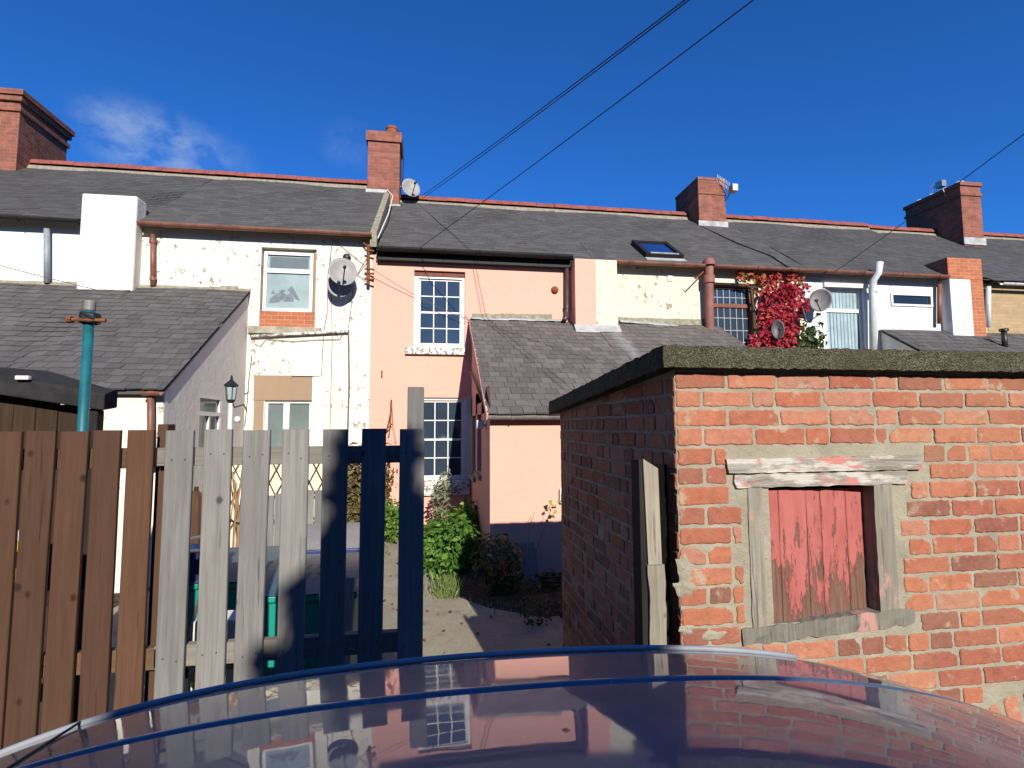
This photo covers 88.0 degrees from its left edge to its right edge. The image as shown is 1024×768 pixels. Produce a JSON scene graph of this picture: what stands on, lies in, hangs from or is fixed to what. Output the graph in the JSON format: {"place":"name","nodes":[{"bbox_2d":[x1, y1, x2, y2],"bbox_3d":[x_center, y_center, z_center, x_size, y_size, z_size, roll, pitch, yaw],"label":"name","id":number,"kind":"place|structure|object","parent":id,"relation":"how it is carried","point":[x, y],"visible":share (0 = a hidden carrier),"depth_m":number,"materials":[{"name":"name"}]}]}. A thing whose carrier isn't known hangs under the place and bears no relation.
{"place":"outdoors","nodes":[
{"label":"outdoors","id":0,"kind":"place"},
{"bbox_2d":[114,593,118,607],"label":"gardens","id":1,"kind":"object","parent":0,"point":[116,599],"depth_m":5.93,"materials":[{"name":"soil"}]},
{"bbox_2d":[108,591,187,711],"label":"yard paving","id":2,"kind":"structure","parent":0,"point":[114,644],"depth_m":4.65,"materials":[{"name":"concrete"}]},
{"bbox_2d":[0,367,117,587],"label":"garden shelter","id":3,"kind":"object","parent":2,"relation":"on","point":[32,400],"visible":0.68,"depth_m":3.18,"materials":[{"name":"black wood"}]},
{"bbox_2d":[38,587,84,734],"bbox_3d":[-2.739,1.665,2.892,0.600,0.969,0.400,0,-5,-9],"label":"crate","id":4,"kind":"object","parent":2,"relation":"on","point":[77,677],"depth_m":2.98,"materials":[{"name":"brown wood"}]},
{"bbox_2d":[66,300,106,430],"bbox_3d":[-2.309,0.837,2.817,0.185,2.603,0.108,0,-5,-9],"label":"clothes post","id":5,"kind":"object","parent":2,"relation":"on","point":[89,318],"visible":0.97,"depth_m":2.88,"materials":[{"name":"teal metal"}]},
{"bbox_2d":[0,424,175,749],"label":"picket fence","id":6,"kind":"object","parent":2,"relation":"on","point":[27,664],"visible":0.81,"depth_m":1.84,"materials":[{"name":"brown wood"}]},
{"bbox_2d":[185,535,199,678],"bbox_3d":[-1.963,1.535,3.250,0.421,1.284,0.189,0,-5,-9],"label":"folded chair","id":7,"kind":"object","parent":2,"relation":"on","point":[194,562],"visible":0.11,"depth_m":3.24,"materials":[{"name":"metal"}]},
{"bbox_2d":[190,487,201,543],"bbox_3d":[-2.507,1.532,4.157,0.256,1.433,0.207,0,-5,-9],"label":"folded parasol","id":8,"kind":"object","parent":2,"relation":"on","point":[196,512],"visible":0.23,"depth_m":4.14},
{"bbox_2d":[184,663,233,691],"bbox_3d":[-1.349,1.651,2.190,0.513,1.031,0.418,0,-5,-9],"label":"fern clump","id":9,"kind":"object","parent":2,"relation":"on","point":[191,680],"visible":0.03,"depth_m":2.24,"materials":[{"name":"green plant"}]},
{"bbox_2d":[188,610,235,690],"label":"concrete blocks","id":10,"kind":"object","parent":2,"relation":"on","point":[231,620],"depth_m":2.34,"materials":[{"name":"white concrete"}]},
{"bbox_2d":[186,546,278,673],"bbox_3d":[-1.792,1.681,3.544,0.590,1.034,0.678,0,-5,-9],"label":"wheelie bin","id":11,"kind":"object","parent":2,"relation":"on","point":[271,558],"visible":0.02,"depth_m":3.28,"materials":[{"name":"teal plastic"}]},
{"bbox_2d":[229,470,241,546],"bbox_3d":[-2.492,1.523,4.777,0.171,1.554,0.442,3,-6,-35],"label":"cane bundle","id":12,"kind":"object","parent":2,"relation":"on","point":[235,497],"visible":0.27,"depth_m":4.75,"materials":[{"name":"beige wood"}]},
{"bbox_2d":[224,375,247,428],"bbox_3d":[-3.722,1.177,7.030,0.298,2.613,0.173,-1,-5,6],"label":"garden lamp","id":13,"kind":"object","parent":2,"relation":"on","point":[231,385],"visible":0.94,"depth_m":7.08,"materials":[{"name":"black plastic"}]},
{"bbox_2d":[230,464,321,546],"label":"lattice trellis","id":14,"kind":"structure","parent":2,"relation":"on","point":[315,481],"depth_m":8.34,"materials":[{"name":"brown timber"}]},
{"bbox_2d":[267,490,321,545],"bbox_3d":[-2.264,1.743,5.609,0.692,1.246,0.020,0,-5,-9],"label":"board fence","id":15,"kind":"object","parent":2,"relation":"on","point":[314,516],"visible":0.12,"depth_m":5.60,"materials":[{"name":"grey wood"}]},
{"bbox_2d":[263,552,358,683],"bbox_3d":[-1.213,1.639,3.231,0.600,1.061,0.678,0,-5,-9],"label":"wheelie bin","id":16,"kind":"object","parent":2,"relation":"on","point":[312,603],"visible":0.23,"depth_m":2.97,"materials":[{"name":"teal plastic"}]},
{"bbox_2d":[307,522,359,553],"bbox_3d":[-1.442,1.713,4.256,0.600,1.080,0.719,0,-5,-9],"label":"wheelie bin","id":17,"kind":"object","parent":2,"relation":"on","point":[314,538],"visible":0.02,"depth_m":4.14,"materials":[{"name":"grey plastic"}]},
{"bbox_2d":[347,442,360,522],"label":"ivy hedge","id":18,"kind":"object","parent":2,"relation":"on","point":[353,493],"visible":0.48,"depth_m":7.74,"materials":[{"name":"brown plant"}]},
{"bbox_2d":[385,440,397,512],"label":"climbing vine","id":19,"kind":"object","parent":2,"relation":"on","point":[387,485],"visible":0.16,"depth_m":9.30,"materials":[{"name":"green plant"}]},
{"bbox_2d":[382,535,562,666],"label":"path","id":20,"kind":"structure","parent":0,"point":[498,632],"depth_m":5.06,"materials":[{"name":"concrete"}]},
{"bbox_2d":[153,387,424,699],"bbox_3d":[-0.822,1.035,1.986,0.965,2.062,0.131,0,-5,-9],"label":"picket fence","id":21,"kind":"object","parent":20,"relation":"on","point":[211,652],"visible":0.88,"depth_m":1.95,"materials":[{"name":"grey wood"}]},
{"bbox_2d":[344,576,354,671],"bbox_3d":[-0.897,1.550,2.842,0.068,0.974,0.120,0,-5,-9],"label":"leaning board","id":22,"kind":"object","parent":20,"relation":"on","point":[349,601],"visible":0.33,"depth_m":2.90,"materials":[{"name":"brown wood"}]},
{"bbox_2d":[385,496,398,542],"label":"yellow green shrub","id":23,"kind":"object","parent":20,"relation":"on","point":[391,526],"visible":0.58,"depth_m":8.58,"materials":[{"name":"green plant"}]},
{"bbox_2d":[424,570,471,598],"bbox_3d":[-0.786,2.278,6.076,0.672,0.240,0.592,0,-5,-9],"label":"grass tuft","id":24,"kind":"object","parent":20,"relation":"on","point":[444,591],"visible":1,"depth_m":5.99,"materials":[{"name":"green plant"}]},
{"bbox_2d":[383,543,555,652],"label":"fallen leaves","id":25,"kind":"object","parent":20,"relation":"on","point":[476,633],"visible":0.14,"depth_m":5.26,"materials":[{"name":"brown plant"}]},
{"bbox_2d":[631,459,670,644],"bbox_3d":[0.579,1.185,2.093,0.147,1.769,0.110,0,-5,-9],"label":"gate post","id":26,"kind":"object","parent":20,"relation":"on","point":[652,613],"visible":0.68,"depth_m":2.10,"materials":[{"name":"grey wood"}]},
{"bbox_2d":[549,344,1023,721],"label":"brick outbuilding","id":27,"kind":"structure","parent":20,"relation":"on","point":[861,510],"depth_m":2.25,"materials":[{"name":"brick"}]},
{"bbox_2d":[433,549,562,616],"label":"garden soil","id":28,"kind":"structure","parent":0,"point":[482,596],"depth_m":5.97,"materials":[{"name":"brown soil"}]},
{"bbox_2d":[429,466,454,523],"bbox_3d":[-1.175,2.010,8.909,0.444,1.238,0.546,0,-5,-9],"label":"lavender bush","id":29,"kind":"object","parent":28,"relation":"on","point":[440,510],"visible":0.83,"depth_m":8.86,"materials":[{"name":"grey plant"}]},
{"bbox_2d":[423,498,482,578],"bbox_3d":[-0.985,2.166,7.551,1.201,0.893,2.128,0,-5,-9],"label":"leafy shrub","id":30,"kind":"object","parent":28,"relation":"on","point":[449,542],"visible":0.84,"depth_m":7.07,"materials":[{"name":"green plant"}]},
{"bbox_2d":[384,539,524,617],"bbox_3d":[0.001,2.435,7.136,3.831,0.090,4.374,0,-5,-9],"label":"ground cover","id":31,"kind":"object","parent":28,"relation":"on","point":[454,590],"visible":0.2,"depth_m":5.79,"materials":[{"name":"green plant"}]},
{"bbox_2d":[467,531,526,595],"bbox_3d":[-0.151,2.053,6.070,0.708,0.725,0.704,0,-5,-9],"label":"fuchsia bush","id":32,"kind":"object","parent":28,"relation":"on","point":[498,577],"visible":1,"depth_m":5.95,"materials":[{"name":"green plant"}]},
{"bbox_2d":[522,543,540,585],"bbox_3d":[0.232,2.206,6.506,0.204,0.444,0.291,0,-5,-9],"label":"slate slab","id":33,"kind":"object","parent":28,"relation":"on","point":[532,568],"depth_m":6.49,"materials":[{"name":"grey stone"}]},
{"bbox_2d":[509,500,561,625],"bbox_3d":[0.658,1.897,5.793,1.525,1.029,1.636,0,-5,-9],"label":"weed patch","id":34,"kind":"object","parent":28,"relation":"on","point":[539,604],"visible":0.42,"depth_m":5.62,"materials":[{"name":"green plant"}]},
{"bbox_2d":[537,572,561,586],"bbox_3d":[0.487,2.301,6.234,0.379,0.170,0.301,0,-5,-9],"label":"hose coil","id":35,"kind":"object","parent":28,"relation":"on","point":[548,577],"visible":0.56,"depth_m":6.11,"materials":[{"name":"rubber"}]},
{"bbox_2d":[0,645,1023,767],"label":"parked car","id":36,"kind":"object","parent":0,"point":[660,706],"visible":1,"depth_m":0.68,"materials":[{"name":"blue paint"}]},
{"bbox_2d":[0,0,1023,233],"label":"sky","id":37,"kind":"structure","parent":0,"point":[828,110],"materials":[{"name":"blue"}]},
{"bbox_2d":[553,177,812,362],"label":"terraced house","id":38,"kind":"structure","parent":0,"point":[667,278],"depth_m":10.82,"materials":[{"name":"beige paint"}]},
{"bbox_2d":[717,174,737,198],"bbox_3d":[5.522,-5.104,13.517,0.336,0.609,0.410,2,-5,-27],"label":"tv aerial","id":39,"kind":"object","parent":38,"relation":"attached to","point":[732,188],"visible":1,"depth_m":13.48,"materials":[{"name":"metal"}]},
{"bbox_2d":[714,286,752,346],"bbox_3d":[4.469,-1.281,10.832,0.921,1.434,0.050,0,-5,-9],"label":"window","id":40,"kind":"structure","parent":38,"relation":"in","point":[732,305],"depth_m":10.86,"materials":[{"name":"white glass"}]},
{"bbox_2d":[735,270,811,348],"bbox_3d":[5.353,-1.444,10.756,1.732,1.883,0.354,0,-5,-9],"label":"virginia creeper","id":41,"kind":"object","parent":38,"relation":"attached to","point":[772,312],"visible":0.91,"depth_m":10.75,"materials":[{"name":"red plant"}]},
{"bbox_2d":[771,320,784,338],"bbox_3d":[5.325,-1.085,10.592,0.231,0.403,0.695,-4,-6,37],"label":"satellite dish","id":42,"kind":"object","parent":38,"relation":"attached to","point":[778,330],"visible":1,"depth_m":10.58,"materials":[{"name":"metal"}]},
{"bbox_2d":[781,321,827,348],"bbox_3d":[5.971,-0.932,10.838,1.081,0.716,0.394,0,-5,-9],"label":"climbing plant","id":43,"kind":"object","parent":38,"relation":"attached to","point":[810,341],"visible":0.84,"depth_m":10.80,"materials":[{"name":"green plant"}]},
{"bbox_2d":[799,306,820,322],"bbox_3d":[5.989,-1.405,10.774,0.352,0.358,0.459,0,-5,-9],"label":"satellite dish","id":44,"kind":"object","parent":38,"relation":"attached to","point":[802,315],"visible":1,"depth_m":10.66,"materials":[{"name":"grey metal"}]},
{"bbox_2d":[825,134,1023,278],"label":"overhead cable","id":45,"kind":"object","parent":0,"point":[934,200],"visible":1,"depth_m":7.67,"materials":[{"name":"black rubber"}]},
{"label":"ground","id":46,"kind":"structure","parent":0,"visible":0},
{"bbox_2d":[0,87,215,368],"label":"terraced house","id":47,"kind":"structure","parent":46,"relation":"on","point":[64,220],"depth_m":8.93,"materials":[{"name":"grey stone"}]},
{"bbox_2d":[18,125,403,592],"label":"terraced house","id":48,"kind":"structure","parent":46,"relation":"on","point":[234,276],"depth_m":9.34,"materials":[{"name":"white paint"}]},
{"bbox_2d":[0,265,131,297],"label":"overhead cable","id":49,"kind":"object","parent":48,"relation":"attached to","point":[66,282],"visible":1,"depth_m":8.46,"materials":[{"name":"black rubber"}]},
{"bbox_2d":[197,394,221,446],"bbox_3d":[-4.442,0.603,7.737,0.050,0.870,0.812,0,-5,-9],"label":"window","id":50,"kind":"structure","parent":48,"relation":"in","point":[209,409],"depth_m":7.71,"materials":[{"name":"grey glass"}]},
{"bbox_2d":[262,251,313,311],"bbox_3d":[-4.029,-1.840,9.560,0.845,1.088,0.050,0,-5,-9],"label":"window","id":51,"kind":"structure","parent":48,"relation":"in","point":[288,281],"depth_m":9.56,"materials":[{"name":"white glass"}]},
{"bbox_2d":[264,400,311,446],"bbox_3d":[-3.938,0.720,9.346,0.793,0.857,0.050,0,-5,-9],"label":"window","id":52,"kind":"structure","parent":48,"relation":"in","point":[279,414],"depth_m":9.35,"materials":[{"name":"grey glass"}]},
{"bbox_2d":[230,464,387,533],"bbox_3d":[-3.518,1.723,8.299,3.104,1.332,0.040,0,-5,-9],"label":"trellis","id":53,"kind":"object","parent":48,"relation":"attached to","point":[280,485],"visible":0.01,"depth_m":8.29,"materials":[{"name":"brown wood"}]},
{"bbox_2d":[327,277,352,296],"bbox_3d":[-3.044,-1.774,9.337,0.422,0.480,0.441,-3,-5,28],"label":"satellite dish","id":54,"kind":"object","parent":48,"relation":"attached to","point":[336,289],"visible":0.69,"depth_m":9.41,"materials":[{"name":"grey metal"}]},
{"bbox_2d":[328,258,356,285],"bbox_3d":[-2.888,-1.960,9.255,0.471,0.531,0.686,-2,-5,20],"label":"satellite dish","id":55,"kind":"object","parent":48,"relation":"attached to","point":[343,271],"visible":0.98,"depth_m":9.27,"materials":[{"name":"white metal"}]},
{"bbox_2d":[343,253,350,260],"bbox_3d":[-2.980,-2.274,9.570,0.150,0.150,0.180,0,-5,-9],"label":"outside light","id":56,"kind":"object","parent":48,"relation":"attached to","point":[347,256],"visible":0.73,"depth_m":9.48,"materials":[{"name":"black plastic"}]},
{"bbox_2d":[400,178,419,196],"bbox_3d":[-2.427,-4.712,12.577,0.481,0.492,0.490,0,-5,-9],"label":"satellite dish","id":57,"kind":"object","parent":48,"relation":"attached to","point":[411,187],"visible":1,"depth_m":12.72,"materials":[{"name":"white metal"}]},
{"bbox_2d":[369,194,624,575],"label":"terraced house","id":58,"kind":"structure","parent":46,"relation":"on","point":[513,283],"depth_m":9.72,"materials":[{"name":"pink paint"}]},
{"bbox_2d":[386,400,396,443],"bbox_3d":[-2.151,0.679,9.461,0.194,0.800,0.067,2,-5,-25],"label":"hanging bracket","id":59,"kind":"object","parent":58,"relation":"attached to","point":[391,409],"visible":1,"depth_m":9.46,"materials":[{"name":"metal"}]},
{"bbox_2d":[374,270,468,320],"bbox_3d":[-1.517,-1.553,9.755,2.000,0.974,0.082,1,-5,-12],"label":"overhead cable","id":60,"kind":"object","parent":58,"relation":"attached to","point":[420,298],"visible":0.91,"depth_m":9.75,"materials":[{"name":"black rubber"}]},
{"bbox_2d":[405,276,465,354],"bbox_3d":[-1.414,-1.283,9.864,1.104,1.499,0.200,0,-5,-9],"label":"window","id":61,"kind":"structure","parent":58,"relation":"in","point":[434,326],"depth_m":9.94,"materials":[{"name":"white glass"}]},
{"bbox_2d":[424,398,469,495],"bbox_3d":[-1.282,1.131,9.679,1.004,1.764,0.180,0,-5,-9],"label":"window","id":62,"kind":"structure","parent":58,"relation":"in","point":[444,418],"depth_m":9.74,"materials":[{"name":"white glass"}]},
{"bbox_2d":[476,420,485,428],"bbox_3d":[-0.425,0.555,7.248,0.130,0.120,0.140,0,-5,-9],"label":"floodlight","id":63,"kind":"object","parent":58,"relation":"attached to","point":[480,424],"visible":1,"depth_m":7.18,"materials":[{"name":"metal"}]},
{"bbox_2d":[422,0,685,195],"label":"overhead cable","id":64,"kind":"object","parent":58,"relation":"attached to","point":[574,83],"visible":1,"depth_m":5.89,"materials":[{"name":"black rubber"}]},
{"bbox_2d":[422,0,689,198],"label":"overhead cable","id":65,"kind":"object","parent":58,"relation":"attached to","point":[577,84],"visible":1,"depth_m":5.97,"materials":[{"name":"black rubber"}]},
{"bbox_2d":[421,0,753,246],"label":"overhead cable","id":66,"kind":"object","parent":58,"relation":"attached to","point":[607,109],"visible":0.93,"depth_m":5.85,"materials":[{"name":"black rubber"}]},
{"bbox_2d":[726,181,1023,351],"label":"terraced house","id":67,"kind":"structure","parent":46,"relation":"on","point":[900,296],"depth_m":11.43,"materials":[{"name":"grey stone"}]},
{"bbox_2d":[809,289,832,311],"bbox_3d":[6.175,-1.699,10.776,0.430,0.482,0.541,0,-5,-9],"label":"satellite dish","id":68,"kind":"object","parent":67,"relation":"attached to","point":[820,300],"visible":1,"depth_m":10.77,"materials":[{"name":"grey metal"}]},
{"bbox_2d":[825,288,863,348],"bbox_3d":[7.015,-1.231,11.232,0.906,1.592,0.050,0,-5,-9],"label":"window","id":69,"kind":"structure","parent":67,"relation":"in","point":[844,315],"depth_m":11.26,"materials":[{"name":"grey glass"}]},
{"bbox_2d":[890,293,932,306],"bbox_3d":[8.611,-1.811,11.425,1.021,0.281,0.050,0,-5,-9],"label":"window","id":70,"kind":"structure","parent":67,"relation":"in","point":[896,299],"depth_m":11.42,"materials":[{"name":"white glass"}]},
{"bbox_2d":[930,180,945,195],"bbox_3d":[12.074,-5.505,14.970,0.240,0.425,0.344,2,-5,-22],"label":"tv aerial","id":71,"kind":"object","parent":67,"relation":"attached to","point":[940,184],"visible":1,"depth_m":14.90,"materials":[{"name":"metal"}]},
{"bbox_2d":[843,225,1023,350],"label":"terraced house","id":72,"kind":"structure","parent":46,"relation":"on","point":[1000,256],"depth_m":12.84,"materials":[{"name":"brick"}]}
]}

